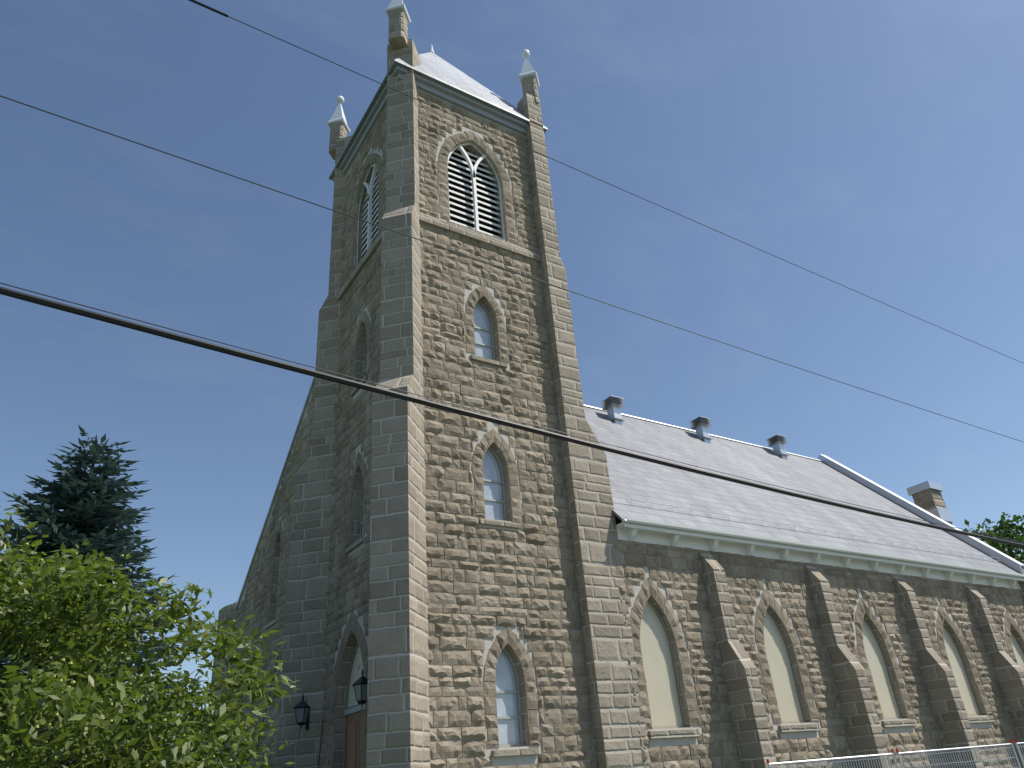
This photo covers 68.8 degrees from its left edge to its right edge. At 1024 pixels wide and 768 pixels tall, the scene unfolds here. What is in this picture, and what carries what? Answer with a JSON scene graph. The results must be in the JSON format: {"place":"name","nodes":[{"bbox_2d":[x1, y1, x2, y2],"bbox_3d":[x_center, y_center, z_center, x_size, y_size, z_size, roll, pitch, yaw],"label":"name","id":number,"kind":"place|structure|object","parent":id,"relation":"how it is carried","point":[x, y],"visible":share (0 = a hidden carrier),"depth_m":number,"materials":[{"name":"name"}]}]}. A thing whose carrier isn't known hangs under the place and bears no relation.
{"place":"outdoors","nodes":[
{"label":"outdoors","id":0,"kind":"place"},
{"bbox_2d":[235,377,314,610],"bbox_3d":[-7.853,3.008,26.446,0.500,8.895,11.250,13,-33,-30],"label":"coping","id":1,"kind":"object","parent":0,"point":[277,489],"visible":0.03,"depth_m":26.57,"materials":[{"name":"grey stone"}]},
{"bbox_2d":[333,65,527,180],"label":"tower cornice","id":2,"kind":"structure","parent":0,"point":[466,103],"depth_m":24.32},
{"bbox_2d":[343,300,522,767],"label":"window frames","id":3,"kind":"structure","parent":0,"point":[358,707],"depth_m":17.65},
{"bbox_2d":[362,303,519,744],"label":"window panes","id":4,"kind":"structure","parent":3,"relation":"in","point":[508,731],"depth_m":18.00,"materials":[{"name":"grey glass"}]},
{"bbox_2d":[329,9,538,159],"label":"pinnacles","id":5,"kind":"object","parent":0,"point":[398,33],"visible":0.58,"depth_m":24.09,"materials":[{"name":"beige stone"}]},
{"bbox_2d":[0,0,1023,546],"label":"overhead cable","id":6,"kind":"object","parent":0,"point":[290,366],"visible":1,"depth_m":9.29,"materials":[{"name":"black rubber"}]},
{"bbox_2d":[0,16,1023,542],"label":"power line","id":7,"kind":"object","parent":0,"point":[484,262],"visible":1,"depth_m":10.91,"materials":[{"name":"black rubber"}]},
{"bbox_2d":[0,0,1023,744],"label":"sky","id":8,"kind":"structure","parent":0,"point":[874,149],"materials":[{"name":"blue"}]},
{"bbox_2d":[203,39,1023,767],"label":"buttresses","id":9,"kind":"structure","parent":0,"point":[397,715],"depth_m":19.08,"materials":[{"name":"beige stone"}]},
{"bbox_2d":[228,89,1023,767],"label":"church wall","id":10,"kind":"structure","parent":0,"point":[524,759],"depth_m":19.05,"materials":[{"name":"beige stone"}]},
{"label":"ground","id":11,"kind":"structure","parent":0,"visible":0},
{"bbox_2d":[0,425,222,767],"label":"blue spruce tree","id":12,"kind":"object","parent":11,"relation":"on","point":[97,517],"visible":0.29,"depth_m":13.99,"materials":[{"name":"green plant"}]},
{"bbox_2d":[0,505,302,767],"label":"crabapple tree","id":13,"kind":"object","parent":11,"relation":"on","point":[26,719],"visible":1,"depth_m":5.62,"materials":[{"name":"green plant"}]},
{"bbox_2d":[108,713,264,767],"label":"shrub","id":14,"kind":"object","parent":11,"relation":"on","point":[234,756],"visible":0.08,"depth_m":8.06,"materials":[{"name":"green plant"}]},
{"bbox_2d":[669,475,1023,725],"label":"church stone walls","id":15,"kind":"structure","parent":11,"relation":"on","point":[1021,583],"depth_m":35.06,"materials":[{"name":"beige stone"}]},
{"bbox_2d":[254,654,323,767],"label":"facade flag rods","id":16,"kind":"object","parent":15,"relation":"attached to","point":[321,728],"visible":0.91,"depth_m":15.88,"materials":[{"name":"black metal"}]},
{"bbox_2d":[294,695,310,729],"bbox_3d":[-4.923,7.750,17.676,0.300,0.790,0.472,-10,-29,9],"label":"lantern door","id":17,"kind":"structure","parent":15,"relation":"attached to","point":[302,711],"depth_m":17.53,"materials":[{"name":"black metal"}]},
{"bbox_2d":[345,710,364,767],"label":"tower door","id":18,"kind":"structure","parent":15,"relation":"attached to","point":[355,742],"depth_m":16.65,"materials":[{"name":"brown wood"}]},
{"bbox_2d":[347,644,364,708],"bbox_3d":[-3.467,6.563,17.208,0.001,1.531,1.660,13,-33,-30],"label":"transom window","id":19,"kind":"structure","parent":15,"relation":"attached to","point":[354,675],"depth_m":17.43,"materials":[{"name":"beige glass"}]},
{"bbox_2d":[349,648,362,705],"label":"tower door tympanum rings","id":20,"kind":"object","parent":19,"relation":"attached to","point":[355,678],"visible":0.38,"depth_m":17.38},
{"bbox_2d":[352,669,367,707],"bbox_3d":[-3.056,6.364,15.619,0.300,0.790,0.472,-28,-36,36],"label":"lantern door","id":21,"kind":"structure","parent":15,"relation":"attached to","point":[360,685],"depth_m":15.47,"materials":[{"name":"black metal"}]},
{"bbox_2d":[357,143,504,260],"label":"belfry louvers","id":22,"kind":"object","parent":15,"relation":"on","point":[372,186],"visible":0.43,"depth_m":23.18,"materials":[{"name":"white paint"}]},
{"bbox_2d":[327,0,539,132],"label":"finials","id":23,"kind":"object","parent":15,"relation":"on","point":[527,70],"visible":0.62,"depth_m":27.03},
{"bbox_2d":[372,151,497,237],"bbox_3d":[-2.430,-4.981,24.595,3.760,3.880,3.760,13,-33,-30],"label":"louver opening","id":24,"kind":"object","parent":15,"relation":"on","point":[471,196],"visible":0.05,"depth_m":23.42,"materials":[{"name":"black"}]},
{"bbox_2d":[329,52,547,179],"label":"tower roof","id":25,"kind":"structure","parent":15,"relation":"on","point":[433,67],"depth_m":25.04,"materials":[{"name":"silver metal"}]},
{"bbox_2d":[222,91,1023,767],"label":"church stone blocks","id":26,"kind":"structure","parent":15,"relation":"attached to","point":[560,669],"depth_m":19.53,"materials":[{"name":"beige stone"}]},
{"bbox_2d":[266,131,1023,767],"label":"window surrounds","id":27,"kind":"object","parent":15,"relation":"attached to","point":[506,635],"visible":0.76,"depth_m":19.68,"materials":[{"name":"beige stone"}]},
{"bbox_2d":[584,407,1021,641],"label":"roof","id":28,"kind":"structure","parent":15,"relation":"on","point":[630,478],"depth_m":27.16,"materials":[{"name":"grey metal"}]},
{"bbox_2d":[600,395,952,522],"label":"roof vents","id":29,"kind":"object","parent":28,"relation":"on","point":[612,405],"visible":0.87,"depth_m":34.10,"materials":[{"name":"silver metal"}]},
{"bbox_2d":[584,405,1023,573],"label":"nave roof flashing","id":30,"kind":"object","parent":28,"relation":"on","point":[1005,559],"visible":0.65,"depth_m":33.25,"materials":[{"name":"grey metal"}]},
{"bbox_2d":[613,496,1000,561],"bbox_3d":[11.050,5.111,24.997,20.356,0.240,0.209,13,-33,-30],"label":"nave snow guard","id":31,"kind":"object","parent":28,"relation":"on","point":[800,529],"visible":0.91,"depth_m":23.85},
{"bbox_2d":[616,522,1023,588],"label":"fascia","id":32,"kind":"structure","parent":15,"relation":"attached to","point":[627,531],"depth_m":22.59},
{"bbox_2d":[624,517,1023,577],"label":"gutter","id":33,"kind":"object","parent":32,"relation":"attached to","point":[728,533],"visible":1,"depth_m":22.39,"materials":[{"name":"white metal"}]},
{"bbox_2d":[648,599,1023,728],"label":"window frames","id":34,"kind":"structure","parent":15,"relation":"attached to","point":[901,717],"depth_m":20.43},
{"bbox_2d":[640,601,1023,726],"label":"arched windows","id":35,"kind":"structure","parent":34,"relation":"in","point":[664,705],"depth_m":20.23,"materials":[{"name":"beige glass"}]},
{"bbox_2d":[912,489,952,524],"bbox_3d":[20.032,10.612,32.406,0.900,12.420,0.900,13,-33,-30],"label":"chimney stone","id":36,"kind":"object","parent":15,"relation":"on","point":[928,499],"visible":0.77,"depth_m":34.85,"materials":[{"name":"beige stone"}]},
{"bbox_2d":[767,742,1023,767],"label":"temporary fence frames","id":37,"kind":"structure","parent":11,"relation":"on","point":[898,753],"depth_m":15.66,"materials":[{"name":"silver metal"}]},
{"bbox_2d":[766,739,1016,762],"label":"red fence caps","id":38,"kind":"object","parent":37,"relation":"on","point":[892,750],"visible":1,"depth_m":15.67,"materials":[{"name":"metal"}]},
{"bbox_2d":[770,744,1023,767],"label":"chain-link fence mesh","id":39,"kind":"object","parent":37,"relation":"attached to","point":[925,759],"visible":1,"depth_m":15.79,"materials":[{"name":"silver metal"}]},
{"bbox_2d":[963,512,1023,563],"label":"maple tree","id":40,"kind":"object","parent":11,"relation":"on","point":[1007,527],"visible":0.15,"depth_m":33.37,"materials":[{"name":"green plant"}]}
]}

